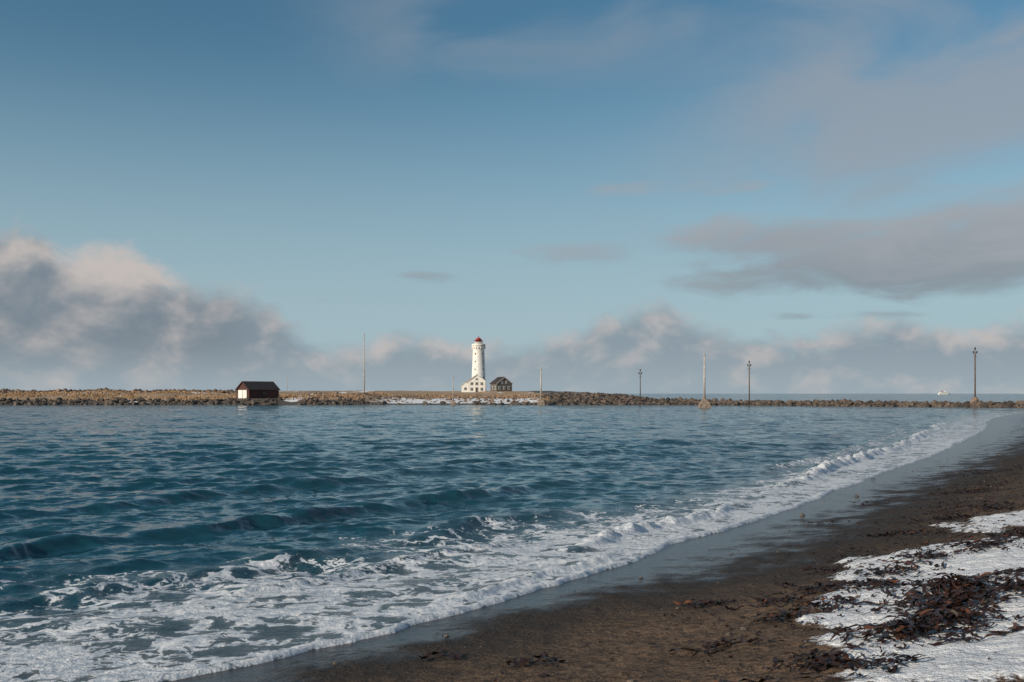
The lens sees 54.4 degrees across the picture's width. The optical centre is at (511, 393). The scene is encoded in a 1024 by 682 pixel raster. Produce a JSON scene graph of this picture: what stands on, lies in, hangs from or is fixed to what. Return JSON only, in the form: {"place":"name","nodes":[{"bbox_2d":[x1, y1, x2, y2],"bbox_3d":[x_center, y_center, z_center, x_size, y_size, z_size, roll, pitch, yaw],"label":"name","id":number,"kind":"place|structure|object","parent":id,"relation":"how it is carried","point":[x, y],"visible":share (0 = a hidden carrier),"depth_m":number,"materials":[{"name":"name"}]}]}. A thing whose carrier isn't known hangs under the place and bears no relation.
{"place":"outdoors","nodes":[
{"label":"outdoors","id":0,"kind":"place"},
{"bbox_2d":[0,390,631,404],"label":"island","id":1,"kind":"structure","parent":0,"point":[285,401],"depth_m":281.75,"materials":[{"name":"brown stone"}]},
{"bbox_2d":[235,381,279,397],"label":"boathouse","id":2,"kind":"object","parent":1,"relation":"on","point":[257,389],"visible":0.93,"depth_m":268.66,"materials":[{"name":"red wood"}]},
{"bbox_2d":[238,390,246,397],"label":"door","id":3,"kind":"structure","parent":2,"relation":"in","point":[239,391],"depth_m":267.39,"materials":[{"name":"white paint"}]},
{"bbox_2d":[0,387,538,402],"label":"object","id":4,"kind":"object","parent":1,"relation":"on","point":[427,397],"visible":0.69,"depth_m":297.88,"materials":[{"name":"stone"}]},
{"bbox_2d":[0,389,548,400],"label":"dry grass","id":5,"kind":"structure","parent":1,"relation":"on","point":[37,394],"depth_m":285.58,"materials":[{"name":"brown plant"}]},
{"bbox_2d":[0,391,660,404],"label":"shore rocks","id":6,"kind":"object","parent":1,"relation":"on","point":[603,398],"visible":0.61,"depth_m":263.62,"materials":[{"name":"stone"}]},
{"bbox_2d":[363,333,364,392],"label":"radio mast","id":7,"kind":"object","parent":1,"relation":"on","point":[364,363],"visible":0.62,"depth_m":332.86,"materials":[{"name":"metal"}]},
{"bbox_2d":[450,376,455,404],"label":"beacon mast","id":8,"kind":"object","parent":1,"relation":"on","point":[453,402],"visible":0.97,"depth_m":255.79,"materials":[{"name":"metal"}]},
{"bbox_2d":[461,382,467,391],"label":"walls","id":9,"kind":"structure","parent":1,"relation":"on","point":[465,384],"depth_m":397.50,"materials":[{"name":"white paint"}]},
{"bbox_2d":[468,375,485,391],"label":"walls","id":10,"kind":"structure","parent":1,"relation":"on","point":[473,380],"depth_m":397.00,"materials":[{"name":"white paint"}]},
{"bbox_2d":[472,336,486,390],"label":"lighthouse","id":11,"kind":"object","parent":1,"relation":"on","point":[478,359],"visible":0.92,"depth_m":417.81,"materials":[{"name":"white paint"}]},
{"bbox_2d":[490,378,511,390],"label":"walls","id":12,"kind":"structure","parent":1,"relation":"on","point":[498,384],"depth_m":393.21,"materials":[{"name":"grey paint"}]},
{"bbox_2d":[489,377,503,383],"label":"roof","id":13,"kind":"structure","parent":12,"relation":"on","point":[496,380],"depth_m":395.02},
{"bbox_2d":[537,368,544,404],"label":"beacon mast","id":14,"kind":"object","parent":1,"relation":"on","point":[540,401],"visible":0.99,"depth_m":256.75,"materials":[{"name":"metal"}]},
{"bbox_2d":[638,369,641,398],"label":"utility pole","id":15,"kind":"object","parent":1,"relation":"on","point":[640,382],"visible":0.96,"depth_m":266.89,"materials":[{"name":"grey wood"}]},
{"bbox_2d":[0,394,1023,681],"bbox_3d":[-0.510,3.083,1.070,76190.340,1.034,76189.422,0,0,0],"label":"sea","id":16,"kind":"structure","parent":0,"point":[156,542],"depth_m":26.86,"materials":[{"name":"liquid"}]},
{"bbox_2d":[698,353,710,407],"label":"beacon mast","id":17,"kind":"object","parent":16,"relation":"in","point":[704,403],"visible":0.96,"depth_m":207.61,"materials":[{"name":"metal"}]},
{"bbox_2d":[631,397,1023,407],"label":"stone causeway","id":18,"kind":"structure","parent":16,"relation":"in","point":[832,402],"depth_m":236.62,"materials":[{"name":"stone"}]},
{"bbox_2d":[747,361,750,402],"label":"utility pole","id":19,"kind":"object","parent":18,"relation":"on","point":[749,380],"visible":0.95,"depth_m":252.87,"materials":[{"name":"brown wood"}]},
{"bbox_2d":[970,347,978,403],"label":"utility pole","id":20,"kind":"object","parent":18,"relation":"on","point":[974,398],"visible":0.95,"depth_m":217.87,"materials":[{"name":"brown wood"}]},
{"bbox_2d":[938,391,949,394],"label":"ferry ship","id":21,"kind":"object","parent":16,"relation":"on","point":[943,393],"visible":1,"depth_m":2997.38,"materials":[{"name":"white paint"}]},
{"bbox_2d":[0,0,1023,393],"label":"sky","id":22,"kind":"structure","parent":0,"point":[823,196],"materials":[{"name":"blue"}]},
{"bbox_2d":[169,413,1023,681],"bbox_3d":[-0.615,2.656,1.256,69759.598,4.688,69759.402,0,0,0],"label":"ground","id":23,"kind":"structure","parent":0,"point":[698,568],"depth_m":12.66,"materials":[{"name":"brown sand"}]},
{"bbox_2d":[296,454,1022,681],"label":"pebbles","id":24,"kind":"object","parent":23,"relation":"on","point":[988,601],"visible":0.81,"depth_m":11.92,"materials":[{"name":"grey stone"}]},
{"bbox_2d":[416,464,1023,681],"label":"seaweed","id":25,"kind":"object","parent":23,"relation":"on","point":[906,628],"visible":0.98,"depth_m":11.03,"materials":[{"name":"brown plant"}]}
]}

